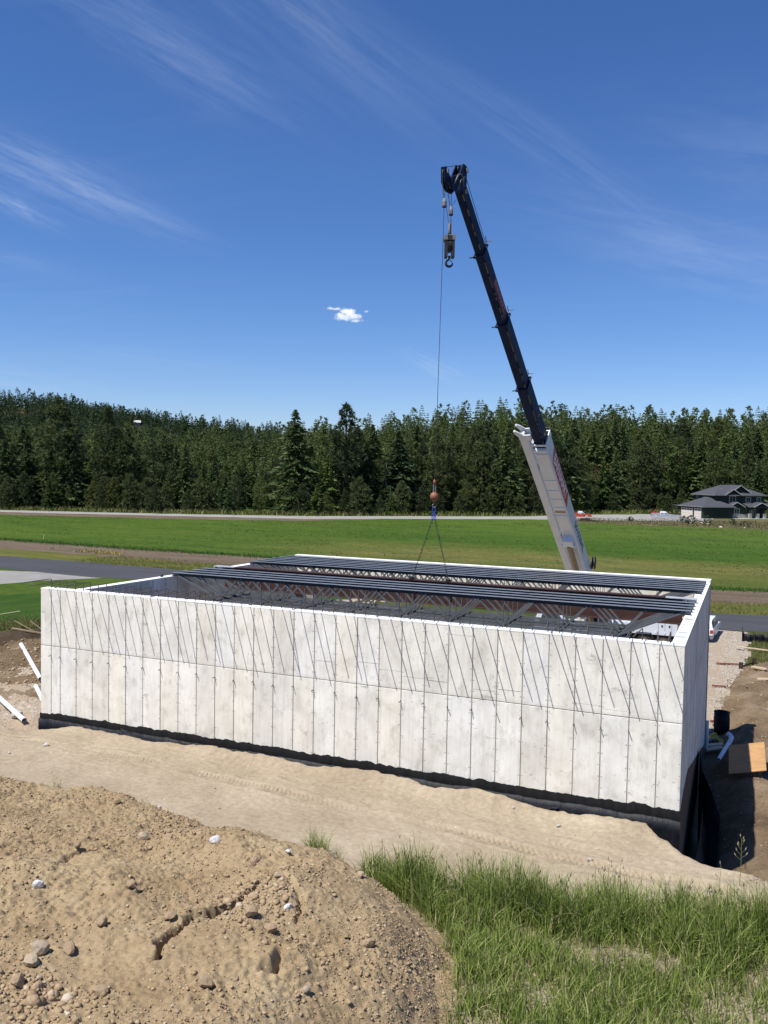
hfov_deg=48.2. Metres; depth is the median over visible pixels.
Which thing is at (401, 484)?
young pine
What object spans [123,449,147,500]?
tall pine
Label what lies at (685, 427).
tall pine
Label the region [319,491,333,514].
young pine
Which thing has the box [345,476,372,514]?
young pine
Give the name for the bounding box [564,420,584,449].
fir
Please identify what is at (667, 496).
young pine
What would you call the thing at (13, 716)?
stone
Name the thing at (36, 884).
stone
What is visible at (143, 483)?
young pine
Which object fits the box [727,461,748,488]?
tall pine
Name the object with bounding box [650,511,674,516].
pickup truck
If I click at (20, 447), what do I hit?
fir
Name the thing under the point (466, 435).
broad pine
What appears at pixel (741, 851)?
grass stalk
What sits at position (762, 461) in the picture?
tall pine
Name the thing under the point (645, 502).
young pine
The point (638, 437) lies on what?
tall pine
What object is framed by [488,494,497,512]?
leafy tree
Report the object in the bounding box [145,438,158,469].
fir
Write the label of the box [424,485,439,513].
slender fir
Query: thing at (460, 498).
young pine
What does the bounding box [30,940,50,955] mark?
dirt clod
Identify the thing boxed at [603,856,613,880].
grass stalk
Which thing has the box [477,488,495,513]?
young pine
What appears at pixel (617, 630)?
steel joist
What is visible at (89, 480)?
fir
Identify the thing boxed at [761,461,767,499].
tall pine
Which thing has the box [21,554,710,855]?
concrete building
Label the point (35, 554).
verge
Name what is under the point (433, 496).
overhaul ball
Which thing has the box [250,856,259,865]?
dirt clod
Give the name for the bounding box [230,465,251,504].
tall pine
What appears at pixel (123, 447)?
broad pine
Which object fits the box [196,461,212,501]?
slender fir
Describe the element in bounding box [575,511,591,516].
pickup truck
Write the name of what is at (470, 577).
steel joist
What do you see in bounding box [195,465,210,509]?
slender fir
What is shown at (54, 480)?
young pine
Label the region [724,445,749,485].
fir
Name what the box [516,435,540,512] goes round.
tall pine
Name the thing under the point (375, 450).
fir
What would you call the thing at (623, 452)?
fir
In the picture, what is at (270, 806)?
sand pad
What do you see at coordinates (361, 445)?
tall pine
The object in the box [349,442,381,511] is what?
fir
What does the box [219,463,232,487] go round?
tall pine
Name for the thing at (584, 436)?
tall pine
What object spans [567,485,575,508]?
young pine
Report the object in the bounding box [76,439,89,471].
broad pine
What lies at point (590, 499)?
leafy tree
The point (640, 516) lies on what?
road
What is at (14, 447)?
tall pine
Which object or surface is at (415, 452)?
broad pine
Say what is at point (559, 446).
broad pine
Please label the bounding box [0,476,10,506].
young pine
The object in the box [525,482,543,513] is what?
young pine
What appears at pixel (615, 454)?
fir
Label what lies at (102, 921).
dirt clod
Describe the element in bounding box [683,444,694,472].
fir
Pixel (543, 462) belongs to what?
mobile crane
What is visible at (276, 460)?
broad pine
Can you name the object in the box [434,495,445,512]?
young pine
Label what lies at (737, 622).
road
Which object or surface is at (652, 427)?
forest
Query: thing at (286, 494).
young pine
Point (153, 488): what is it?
young pine
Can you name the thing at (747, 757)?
plywood sheet
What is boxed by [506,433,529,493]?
tall pine
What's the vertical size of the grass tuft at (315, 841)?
0.655 m
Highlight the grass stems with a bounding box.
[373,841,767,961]
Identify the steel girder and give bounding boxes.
[214,565,696,624]
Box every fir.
[0,429,16,475]
[0,439,25,507]
[6,433,45,507]
[12,426,33,464]
[36,440,56,506]
[38,423,95,509]
[41,477,59,509]
[51,423,66,453]
[56,449,93,508]
[82,431,104,478]
[82,449,111,507]
[111,428,149,509]
[138,460,167,507]
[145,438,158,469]
[150,434,178,483]
[162,464,176,507]
[167,445,202,511]
[170,446,180,481]
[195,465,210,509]
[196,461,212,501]
[201,467,218,507]
[208,459,222,487]
[215,476,221,494]
[216,475,236,510]
[220,487,234,513]
[235,458,252,508]
[244,459,266,508]
[252,494,259,511]
[259,409,338,514]
[262,471,270,507]
[272,492,279,510]
[309,483,325,514]
[313,447,335,490]
[316,450,323,469]
[316,454,342,512]
[320,450,346,510]
[341,441,357,488]
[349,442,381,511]
[361,424,389,511]
[371,431,426,512]
[386,491,395,514]
[407,425,432,506]
[415,441,448,510]
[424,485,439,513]
[443,424,467,508]
[464,438,497,511]
[480,422,493,460]
[483,430,530,513]
[496,421,528,511]
[524,462,543,511]
[542,430,591,508]
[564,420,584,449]
[572,485,587,512]
[576,439,592,507]
[580,427,608,506]
[592,461,615,510]
[593,464,599,510]
[599,425,617,477]
[603,456,631,510]
[608,449,627,507]
[610,418,621,453]
[610,439,631,491]
[618,426,631,460]
[625,463,652,508]
[633,435,659,489]
[660,424,686,464]
[661,424,670,459]
[669,452,702,506]
[672,441,712,506]
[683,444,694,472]
[697,459,716,488]
[699,437,708,466]
[708,436,736,484]
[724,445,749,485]
[736,442,741,458]
[737,427,756,484]
[748,459,767,489]
[750,428,767,468]
[750,461,767,508]
[760,440,767,478]
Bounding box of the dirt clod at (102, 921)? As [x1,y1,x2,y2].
[97,917,107,926]
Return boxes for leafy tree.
[252,475,269,510]
[292,444,328,497]
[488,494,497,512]
[580,480,597,510]
[710,452,744,484]
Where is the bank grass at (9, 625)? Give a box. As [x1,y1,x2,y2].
[0,612,40,630]
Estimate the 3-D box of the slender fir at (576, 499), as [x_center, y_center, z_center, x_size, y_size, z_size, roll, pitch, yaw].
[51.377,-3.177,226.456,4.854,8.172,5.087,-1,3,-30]
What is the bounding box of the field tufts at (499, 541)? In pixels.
[4,520,767,585]
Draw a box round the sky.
[0,0,767,434]
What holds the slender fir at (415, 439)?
on the ground at (24, 599)
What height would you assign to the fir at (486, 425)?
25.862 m
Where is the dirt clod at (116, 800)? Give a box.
[112,798,120,803]
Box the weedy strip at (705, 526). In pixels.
[577,519,767,529]
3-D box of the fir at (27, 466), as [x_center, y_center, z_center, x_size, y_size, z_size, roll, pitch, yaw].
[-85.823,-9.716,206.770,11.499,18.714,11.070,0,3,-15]
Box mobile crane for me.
[441,164,677,641]
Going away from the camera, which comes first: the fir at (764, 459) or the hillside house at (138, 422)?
the fir at (764, 459)
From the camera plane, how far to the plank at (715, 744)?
34.70 m
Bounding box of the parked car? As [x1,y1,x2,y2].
[709,615,720,638]
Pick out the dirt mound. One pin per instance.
(82, 902)
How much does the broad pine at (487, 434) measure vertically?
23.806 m
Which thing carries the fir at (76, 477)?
on the ground at (24, 599)
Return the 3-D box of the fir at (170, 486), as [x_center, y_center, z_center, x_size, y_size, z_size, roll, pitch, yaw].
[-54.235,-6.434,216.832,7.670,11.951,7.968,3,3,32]
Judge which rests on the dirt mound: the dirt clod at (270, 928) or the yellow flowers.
the dirt clod at (270, 928)
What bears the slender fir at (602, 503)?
on the ground at (24, 599)
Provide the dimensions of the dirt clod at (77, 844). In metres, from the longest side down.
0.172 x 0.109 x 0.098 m
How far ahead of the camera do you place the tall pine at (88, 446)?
247.19 m
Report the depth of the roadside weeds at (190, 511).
198.36 m
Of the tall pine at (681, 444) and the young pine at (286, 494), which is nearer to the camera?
the young pine at (286, 494)
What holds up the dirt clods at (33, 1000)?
on the dirt mound
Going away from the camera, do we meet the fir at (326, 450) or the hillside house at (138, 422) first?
the fir at (326, 450)
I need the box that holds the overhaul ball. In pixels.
[430,479,437,507]
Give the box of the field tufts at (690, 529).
[0,515,766,576]
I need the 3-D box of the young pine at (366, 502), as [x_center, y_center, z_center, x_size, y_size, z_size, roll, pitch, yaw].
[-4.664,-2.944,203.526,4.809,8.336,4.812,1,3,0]
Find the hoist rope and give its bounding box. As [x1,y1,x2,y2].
[435,175,443,466]
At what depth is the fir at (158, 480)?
214.18 m
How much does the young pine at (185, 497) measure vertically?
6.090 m
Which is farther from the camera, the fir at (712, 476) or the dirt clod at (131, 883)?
the fir at (712, 476)
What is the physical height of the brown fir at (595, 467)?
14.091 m
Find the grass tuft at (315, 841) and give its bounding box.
[298,819,337,850]
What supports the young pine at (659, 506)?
on the ground at (24, 599)
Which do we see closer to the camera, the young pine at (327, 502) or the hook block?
the hook block
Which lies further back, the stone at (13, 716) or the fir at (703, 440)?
the fir at (703, 440)
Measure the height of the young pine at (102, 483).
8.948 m
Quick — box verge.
[0,548,767,615]
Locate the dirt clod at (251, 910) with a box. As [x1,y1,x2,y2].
[244,905,257,916]
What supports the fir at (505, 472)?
on the ground at (24, 599)
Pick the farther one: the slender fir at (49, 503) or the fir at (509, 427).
the fir at (509, 427)
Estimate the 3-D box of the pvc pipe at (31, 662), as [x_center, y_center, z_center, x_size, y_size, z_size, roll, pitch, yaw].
[-18.349,7.699,44.520,0.237,0.662,6.814,-1,3,-30]
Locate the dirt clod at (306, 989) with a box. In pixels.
[302,985,310,992]
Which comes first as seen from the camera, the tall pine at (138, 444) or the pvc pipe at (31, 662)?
the pvc pipe at (31, 662)
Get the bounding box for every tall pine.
[0,424,11,466]
[8,443,20,486]
[22,395,91,501]
[84,443,91,463]
[86,405,126,493]
[95,454,118,505]
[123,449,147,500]
[134,442,150,476]
[159,437,179,479]
[161,461,180,507]
[179,459,198,489]
[194,462,202,480]
[199,448,224,479]
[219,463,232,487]
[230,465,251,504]
[253,467,269,509]
[321,402,367,512]
[352,429,366,459]
[353,443,364,468]
[411,441,438,508]
[417,432,456,508]
[462,423,476,456]
[462,424,495,473]
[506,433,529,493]
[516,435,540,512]
[569,433,583,482]
[575,430,599,458]
[628,434,642,469]
[658,443,682,490]
[663,436,690,504]
[672,418,701,473]
[674,435,688,486]
[697,416,731,472]
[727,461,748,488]
[740,442,758,488]
[760,444,767,465]
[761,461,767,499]
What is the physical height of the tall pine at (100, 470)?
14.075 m
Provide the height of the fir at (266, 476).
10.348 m
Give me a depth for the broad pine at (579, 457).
231.96 m
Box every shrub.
[686,515,698,523]
[702,516,713,525]
[728,519,736,524]
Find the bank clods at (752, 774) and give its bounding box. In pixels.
[707,664,767,853]
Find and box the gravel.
[708,631,748,743]
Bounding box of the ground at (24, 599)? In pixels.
[0,405,767,880]
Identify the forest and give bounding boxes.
[1,397,767,488]
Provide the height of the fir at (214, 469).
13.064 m
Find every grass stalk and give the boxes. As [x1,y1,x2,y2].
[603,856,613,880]
[734,834,747,885]
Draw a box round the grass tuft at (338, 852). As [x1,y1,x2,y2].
[324,844,345,858]
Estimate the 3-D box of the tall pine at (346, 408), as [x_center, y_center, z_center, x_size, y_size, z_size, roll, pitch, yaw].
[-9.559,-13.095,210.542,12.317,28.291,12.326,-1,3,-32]
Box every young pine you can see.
[0,475,18,508]
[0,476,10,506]
[10,472,39,507]
[39,472,65,506]
[62,489,74,507]
[82,481,100,509]
[93,476,112,508]
[103,476,123,508]
[118,473,142,509]
[133,477,157,510]
[144,484,163,511]
[157,482,175,510]
[179,488,196,511]
[188,477,209,511]
[200,482,221,510]
[229,480,248,510]
[280,479,298,512]
[292,483,310,512]
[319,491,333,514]
[338,489,352,513]
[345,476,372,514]
[355,483,372,512]
[374,495,384,512]
[393,479,411,513]
[415,484,430,512]
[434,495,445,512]
[453,482,480,512]
[453,494,466,513]
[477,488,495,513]
[493,481,515,513]
[511,493,525,513]
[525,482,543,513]
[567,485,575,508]
[606,493,619,511]
[626,485,647,511]
[637,487,651,509]
[654,493,666,510]
[661,493,674,510]
[675,489,688,510]
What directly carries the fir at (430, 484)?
on the ground at (24, 599)
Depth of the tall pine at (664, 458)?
271.73 m
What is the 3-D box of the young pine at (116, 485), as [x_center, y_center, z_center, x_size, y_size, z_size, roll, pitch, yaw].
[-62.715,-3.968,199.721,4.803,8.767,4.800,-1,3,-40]
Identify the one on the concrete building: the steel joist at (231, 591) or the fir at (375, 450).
the steel joist at (231, 591)
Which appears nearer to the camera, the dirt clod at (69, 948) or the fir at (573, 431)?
the dirt clod at (69, 948)
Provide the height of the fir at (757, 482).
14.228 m
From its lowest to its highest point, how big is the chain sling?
4.254 m
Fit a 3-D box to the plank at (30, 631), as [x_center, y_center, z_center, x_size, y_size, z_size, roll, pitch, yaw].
[-19.956,6.998,49.668,3.299,0.520,0.200,1,3,4]
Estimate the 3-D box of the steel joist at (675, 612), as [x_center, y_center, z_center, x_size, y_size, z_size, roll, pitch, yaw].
[0.527,3.177,29.922,19.191,0.980,0.240,2,3,23]
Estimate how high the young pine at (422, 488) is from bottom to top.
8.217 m
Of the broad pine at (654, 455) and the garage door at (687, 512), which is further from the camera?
the broad pine at (654, 455)
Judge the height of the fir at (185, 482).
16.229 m
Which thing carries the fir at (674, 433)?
on the ground at (24, 599)
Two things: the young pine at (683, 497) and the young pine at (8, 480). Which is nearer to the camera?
the young pine at (8, 480)
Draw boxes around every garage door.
[681,507,692,516]
[694,508,701,517]
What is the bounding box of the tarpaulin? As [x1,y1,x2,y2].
[709,732,723,741]
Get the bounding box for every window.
[729,496,735,502]
[734,508,739,513]
[746,497,750,502]
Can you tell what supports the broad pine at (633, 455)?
on the ground at (24, 599)
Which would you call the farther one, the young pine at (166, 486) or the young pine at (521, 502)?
the young pine at (521, 502)
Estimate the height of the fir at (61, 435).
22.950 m
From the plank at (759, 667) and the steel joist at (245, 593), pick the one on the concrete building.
the steel joist at (245, 593)
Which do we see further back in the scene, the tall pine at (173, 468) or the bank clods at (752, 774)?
the tall pine at (173, 468)
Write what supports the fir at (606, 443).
on the ground at (24, 599)
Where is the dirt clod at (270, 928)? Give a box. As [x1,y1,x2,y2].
[264,923,276,933]
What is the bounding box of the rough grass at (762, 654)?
[748,630,767,662]
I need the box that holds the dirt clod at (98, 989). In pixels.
[92,984,108,996]
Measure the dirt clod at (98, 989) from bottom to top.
0.133 m
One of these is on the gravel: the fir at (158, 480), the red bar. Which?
the red bar
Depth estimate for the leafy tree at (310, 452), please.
203.81 m
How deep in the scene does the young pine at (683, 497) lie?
242.16 m
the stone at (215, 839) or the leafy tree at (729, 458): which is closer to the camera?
the stone at (215, 839)
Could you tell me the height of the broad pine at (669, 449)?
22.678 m
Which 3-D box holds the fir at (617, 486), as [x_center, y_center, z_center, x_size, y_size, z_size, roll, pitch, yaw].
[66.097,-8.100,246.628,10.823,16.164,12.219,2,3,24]
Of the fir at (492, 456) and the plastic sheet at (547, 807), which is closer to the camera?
the plastic sheet at (547, 807)
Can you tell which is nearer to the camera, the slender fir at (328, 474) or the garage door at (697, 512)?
the slender fir at (328, 474)
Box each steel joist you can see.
[171,572,690,637]
[183,570,692,634]
[192,569,693,631]
[202,568,694,626]
[250,561,701,596]
[258,560,702,596]
[265,559,703,596]
[273,557,704,595]
[279,557,704,595]
[287,555,705,595]
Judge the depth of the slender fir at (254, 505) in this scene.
200.72 m
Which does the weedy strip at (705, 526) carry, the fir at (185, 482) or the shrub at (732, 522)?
the shrub at (732, 522)
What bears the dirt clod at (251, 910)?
on the dirt mound
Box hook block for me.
[443,191,455,267]
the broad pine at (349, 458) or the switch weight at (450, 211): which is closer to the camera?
the switch weight at (450, 211)
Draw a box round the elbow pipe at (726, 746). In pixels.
[716,731,733,761]
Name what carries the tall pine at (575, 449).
on the ground at (24, 599)
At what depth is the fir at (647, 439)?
271.63 m
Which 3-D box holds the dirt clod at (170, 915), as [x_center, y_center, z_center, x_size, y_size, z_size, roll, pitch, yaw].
[-3.052,5.766,12.251,0.190,0.098,0.146,-1,3,-33]
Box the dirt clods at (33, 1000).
[0,776,459,1023]
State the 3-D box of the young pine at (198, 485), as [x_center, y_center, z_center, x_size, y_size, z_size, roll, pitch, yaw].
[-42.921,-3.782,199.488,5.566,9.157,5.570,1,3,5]
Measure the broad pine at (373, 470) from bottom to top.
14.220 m
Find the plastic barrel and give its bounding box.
[713,710,729,734]
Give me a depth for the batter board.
50.12 m
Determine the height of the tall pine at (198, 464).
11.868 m
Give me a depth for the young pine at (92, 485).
200.16 m
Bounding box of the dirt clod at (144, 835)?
[136,832,149,839]
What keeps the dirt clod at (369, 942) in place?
on the dirt mound
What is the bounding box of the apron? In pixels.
[0,571,95,583]
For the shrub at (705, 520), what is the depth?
182.97 m
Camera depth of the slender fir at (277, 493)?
200.62 m
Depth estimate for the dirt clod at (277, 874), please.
13.49 m
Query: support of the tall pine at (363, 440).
on the ground at (24, 599)
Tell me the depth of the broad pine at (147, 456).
205.84 m
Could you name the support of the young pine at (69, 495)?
on the ground at (24, 599)
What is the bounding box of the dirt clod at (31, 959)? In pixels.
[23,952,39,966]
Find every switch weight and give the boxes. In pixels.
[442,187,446,207]
[446,190,453,215]
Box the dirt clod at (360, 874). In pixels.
[357,871,363,877]
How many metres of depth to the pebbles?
22.08 m
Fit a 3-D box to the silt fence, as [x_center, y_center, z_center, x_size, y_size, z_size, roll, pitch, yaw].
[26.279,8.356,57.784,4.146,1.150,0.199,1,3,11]
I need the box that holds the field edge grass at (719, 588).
[0,537,767,593]
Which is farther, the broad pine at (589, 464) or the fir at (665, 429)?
the fir at (665, 429)
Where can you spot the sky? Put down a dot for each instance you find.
(227, 209)
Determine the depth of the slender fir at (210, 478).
207.73 m
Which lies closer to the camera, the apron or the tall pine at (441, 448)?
the apron
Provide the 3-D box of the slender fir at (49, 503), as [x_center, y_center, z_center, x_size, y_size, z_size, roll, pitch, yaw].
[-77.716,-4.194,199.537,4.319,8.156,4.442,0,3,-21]
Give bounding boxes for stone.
[11,710,22,718]
[32,880,43,888]
[209,835,219,843]
[284,903,292,909]
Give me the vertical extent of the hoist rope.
11.563 m
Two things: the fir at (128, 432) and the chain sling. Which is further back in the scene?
the fir at (128, 432)
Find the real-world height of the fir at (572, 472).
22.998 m
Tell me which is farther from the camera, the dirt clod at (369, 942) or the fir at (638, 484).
the fir at (638, 484)
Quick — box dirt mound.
[0,777,466,1023]
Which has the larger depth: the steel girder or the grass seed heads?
the steel girder
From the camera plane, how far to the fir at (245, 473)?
224.60 m
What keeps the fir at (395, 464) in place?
on the ground at (24, 599)
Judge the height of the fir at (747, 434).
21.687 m
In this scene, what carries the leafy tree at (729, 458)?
on the ground at (24, 599)
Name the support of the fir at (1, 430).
on the ground at (24, 599)
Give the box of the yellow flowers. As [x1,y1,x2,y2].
[50,546,123,554]
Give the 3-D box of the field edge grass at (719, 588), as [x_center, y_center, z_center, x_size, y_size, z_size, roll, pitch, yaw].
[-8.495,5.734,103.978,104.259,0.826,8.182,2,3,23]
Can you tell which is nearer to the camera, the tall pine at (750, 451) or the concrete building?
the concrete building
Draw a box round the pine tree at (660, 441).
[642,431,685,502]
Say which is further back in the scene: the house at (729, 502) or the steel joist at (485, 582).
the house at (729, 502)
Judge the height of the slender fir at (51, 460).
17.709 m
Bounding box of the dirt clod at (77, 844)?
[74,841,81,847]
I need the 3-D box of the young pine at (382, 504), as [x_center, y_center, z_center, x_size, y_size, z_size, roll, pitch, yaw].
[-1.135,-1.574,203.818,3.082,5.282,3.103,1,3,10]
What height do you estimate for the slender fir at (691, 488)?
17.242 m
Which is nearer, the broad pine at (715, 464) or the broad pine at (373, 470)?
the broad pine at (373, 470)
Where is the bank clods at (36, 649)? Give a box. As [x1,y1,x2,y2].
[0,639,40,724]
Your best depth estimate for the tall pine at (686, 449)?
269.28 m
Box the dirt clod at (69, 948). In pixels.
[63,940,74,955]
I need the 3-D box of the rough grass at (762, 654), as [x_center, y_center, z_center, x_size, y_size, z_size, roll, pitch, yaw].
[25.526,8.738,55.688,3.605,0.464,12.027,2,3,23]
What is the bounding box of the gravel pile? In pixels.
[665,515,685,519]
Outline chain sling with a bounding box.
[409,508,450,618]
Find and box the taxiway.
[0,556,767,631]
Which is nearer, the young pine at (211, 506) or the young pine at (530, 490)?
the young pine at (211, 506)
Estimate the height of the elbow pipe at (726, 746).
0.454 m
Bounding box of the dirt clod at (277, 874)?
[274,871,280,877]
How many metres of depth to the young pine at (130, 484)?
197.51 m
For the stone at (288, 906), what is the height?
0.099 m
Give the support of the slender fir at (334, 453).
on the ground at (24, 599)
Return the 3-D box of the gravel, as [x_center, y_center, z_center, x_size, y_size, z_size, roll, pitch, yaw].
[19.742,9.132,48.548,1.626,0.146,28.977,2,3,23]
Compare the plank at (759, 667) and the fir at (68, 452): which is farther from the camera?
the fir at (68, 452)
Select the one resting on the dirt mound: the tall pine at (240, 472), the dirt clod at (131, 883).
the dirt clod at (131, 883)
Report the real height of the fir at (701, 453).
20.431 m
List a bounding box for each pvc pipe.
[0,695,26,722]
[19,642,40,680]
[33,684,40,700]
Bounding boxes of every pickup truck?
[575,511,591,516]
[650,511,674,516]
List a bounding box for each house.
[134,420,140,426]
[672,485,767,518]
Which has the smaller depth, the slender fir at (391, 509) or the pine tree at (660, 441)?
the slender fir at (391, 509)
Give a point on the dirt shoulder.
(126, 516)
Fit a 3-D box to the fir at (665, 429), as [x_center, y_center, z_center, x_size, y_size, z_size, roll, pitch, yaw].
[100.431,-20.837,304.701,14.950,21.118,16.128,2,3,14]
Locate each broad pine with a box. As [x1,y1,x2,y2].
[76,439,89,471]
[94,432,151,508]
[134,439,175,508]
[265,453,286,507]
[266,474,279,506]
[335,454,362,508]
[364,458,389,504]
[399,445,426,508]
[432,431,474,511]
[432,449,459,508]
[442,426,489,509]
[457,436,502,508]
[465,428,503,493]
[521,427,576,506]
[573,453,594,507]
[577,459,602,509]
[617,438,667,504]
[623,441,668,506]
[645,433,681,504]
[696,446,731,490]
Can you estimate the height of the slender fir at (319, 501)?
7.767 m
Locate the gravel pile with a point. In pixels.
(675, 517)
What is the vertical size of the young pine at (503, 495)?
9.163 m
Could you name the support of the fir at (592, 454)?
on the ground at (24, 599)
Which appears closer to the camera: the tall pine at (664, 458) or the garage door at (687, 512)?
the garage door at (687, 512)
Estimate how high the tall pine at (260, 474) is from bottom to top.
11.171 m
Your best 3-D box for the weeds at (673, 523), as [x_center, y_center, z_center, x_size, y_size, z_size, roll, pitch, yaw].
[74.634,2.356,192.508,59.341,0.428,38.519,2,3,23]
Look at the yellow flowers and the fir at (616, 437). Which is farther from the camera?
the fir at (616, 437)
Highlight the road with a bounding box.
[0,510,712,521]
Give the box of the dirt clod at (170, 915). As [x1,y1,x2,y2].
[163,911,176,919]
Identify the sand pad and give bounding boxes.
[0,726,767,1023]
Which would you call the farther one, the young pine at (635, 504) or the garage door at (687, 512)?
the young pine at (635, 504)
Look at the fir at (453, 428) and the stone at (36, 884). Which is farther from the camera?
the fir at (453, 428)
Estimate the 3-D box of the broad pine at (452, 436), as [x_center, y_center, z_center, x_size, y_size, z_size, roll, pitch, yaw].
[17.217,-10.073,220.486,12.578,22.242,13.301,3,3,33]
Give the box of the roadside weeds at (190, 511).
[0,505,679,515]
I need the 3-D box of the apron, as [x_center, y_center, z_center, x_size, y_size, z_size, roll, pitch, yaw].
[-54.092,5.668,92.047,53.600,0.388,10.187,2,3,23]
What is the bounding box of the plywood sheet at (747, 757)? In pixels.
[729,742,766,773]
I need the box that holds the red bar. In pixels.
[716,662,738,664]
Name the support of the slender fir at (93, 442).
on the ground at (24, 599)
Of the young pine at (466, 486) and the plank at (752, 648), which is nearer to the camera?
the plank at (752, 648)
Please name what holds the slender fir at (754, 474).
on the ground at (24, 599)
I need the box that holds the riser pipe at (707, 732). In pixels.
[705,720,708,751]
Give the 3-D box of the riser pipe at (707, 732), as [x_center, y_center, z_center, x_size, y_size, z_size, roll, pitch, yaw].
[13.033,9.029,34.607,0.109,1.250,0.109,2,3,23]
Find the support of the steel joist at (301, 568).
on the concrete building
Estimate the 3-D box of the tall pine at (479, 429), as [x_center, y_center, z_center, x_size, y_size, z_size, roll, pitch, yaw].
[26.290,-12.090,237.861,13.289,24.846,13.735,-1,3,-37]
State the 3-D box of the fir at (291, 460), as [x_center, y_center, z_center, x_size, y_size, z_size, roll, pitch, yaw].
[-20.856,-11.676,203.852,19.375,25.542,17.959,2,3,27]
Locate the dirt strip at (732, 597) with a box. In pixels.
[0,540,767,604]
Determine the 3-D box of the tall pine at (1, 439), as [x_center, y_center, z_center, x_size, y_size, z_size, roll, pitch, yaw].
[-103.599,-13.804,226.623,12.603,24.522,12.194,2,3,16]
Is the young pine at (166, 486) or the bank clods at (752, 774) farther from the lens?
the young pine at (166, 486)
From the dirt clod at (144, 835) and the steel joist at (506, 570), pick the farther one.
the steel joist at (506, 570)
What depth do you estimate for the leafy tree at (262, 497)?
200.44 m
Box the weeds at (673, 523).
[577,517,767,529]
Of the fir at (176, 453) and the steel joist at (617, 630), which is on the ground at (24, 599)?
the fir at (176, 453)
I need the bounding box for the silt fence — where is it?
[742,626,767,642]
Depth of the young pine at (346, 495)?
201.19 m
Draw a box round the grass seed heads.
[382,837,761,943]
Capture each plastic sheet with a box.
[120,728,172,742]
[522,802,560,808]
[696,748,703,863]
[698,771,719,867]
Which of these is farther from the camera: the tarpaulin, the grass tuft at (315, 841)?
the tarpaulin
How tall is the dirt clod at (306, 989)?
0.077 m
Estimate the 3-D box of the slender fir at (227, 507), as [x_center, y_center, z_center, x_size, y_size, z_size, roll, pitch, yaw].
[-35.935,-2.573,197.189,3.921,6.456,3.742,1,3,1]
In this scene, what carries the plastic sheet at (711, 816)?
on the ground at (24, 599)
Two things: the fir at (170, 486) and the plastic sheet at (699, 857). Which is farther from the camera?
the fir at (170, 486)
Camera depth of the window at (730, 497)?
219.06 m
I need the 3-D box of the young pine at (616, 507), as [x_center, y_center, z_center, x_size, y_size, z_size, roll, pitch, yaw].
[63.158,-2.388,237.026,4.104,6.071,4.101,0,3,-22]
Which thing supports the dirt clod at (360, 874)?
on the dirt mound
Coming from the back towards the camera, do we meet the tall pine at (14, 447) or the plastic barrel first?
the tall pine at (14, 447)
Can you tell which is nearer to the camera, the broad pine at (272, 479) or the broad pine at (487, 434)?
the broad pine at (272, 479)
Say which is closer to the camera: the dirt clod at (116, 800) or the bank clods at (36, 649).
the dirt clod at (116, 800)
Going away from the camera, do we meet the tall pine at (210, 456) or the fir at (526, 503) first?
the fir at (526, 503)
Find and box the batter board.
[739,658,755,668]
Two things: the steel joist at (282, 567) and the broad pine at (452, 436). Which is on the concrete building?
the steel joist at (282, 567)
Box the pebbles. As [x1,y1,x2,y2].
[0,728,749,980]
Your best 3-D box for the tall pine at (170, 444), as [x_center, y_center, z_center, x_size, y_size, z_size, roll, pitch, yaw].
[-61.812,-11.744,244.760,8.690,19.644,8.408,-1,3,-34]
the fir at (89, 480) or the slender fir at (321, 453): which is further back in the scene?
the slender fir at (321, 453)
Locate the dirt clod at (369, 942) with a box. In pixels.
[362,937,375,947]
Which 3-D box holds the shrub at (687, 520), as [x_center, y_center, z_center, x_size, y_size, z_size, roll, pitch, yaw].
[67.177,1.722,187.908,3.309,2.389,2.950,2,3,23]
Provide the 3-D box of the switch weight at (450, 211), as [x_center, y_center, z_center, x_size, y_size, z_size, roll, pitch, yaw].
[2.519,-11.764,32.708,0.359,1.134,0.905,2,3,13]
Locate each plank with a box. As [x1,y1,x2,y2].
[11,627,40,633]
[705,745,723,750]
[708,742,723,746]
[736,646,767,650]
[751,666,767,669]
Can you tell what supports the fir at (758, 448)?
on the ground at (24, 599)
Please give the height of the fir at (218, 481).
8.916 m
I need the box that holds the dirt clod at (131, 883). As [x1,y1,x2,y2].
[126,879,136,888]
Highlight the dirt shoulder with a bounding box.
[0,512,376,520]
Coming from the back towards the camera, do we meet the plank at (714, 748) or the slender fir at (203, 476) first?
the slender fir at (203, 476)
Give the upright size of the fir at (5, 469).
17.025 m
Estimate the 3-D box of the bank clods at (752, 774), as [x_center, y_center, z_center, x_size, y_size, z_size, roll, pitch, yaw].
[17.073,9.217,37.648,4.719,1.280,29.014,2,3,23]

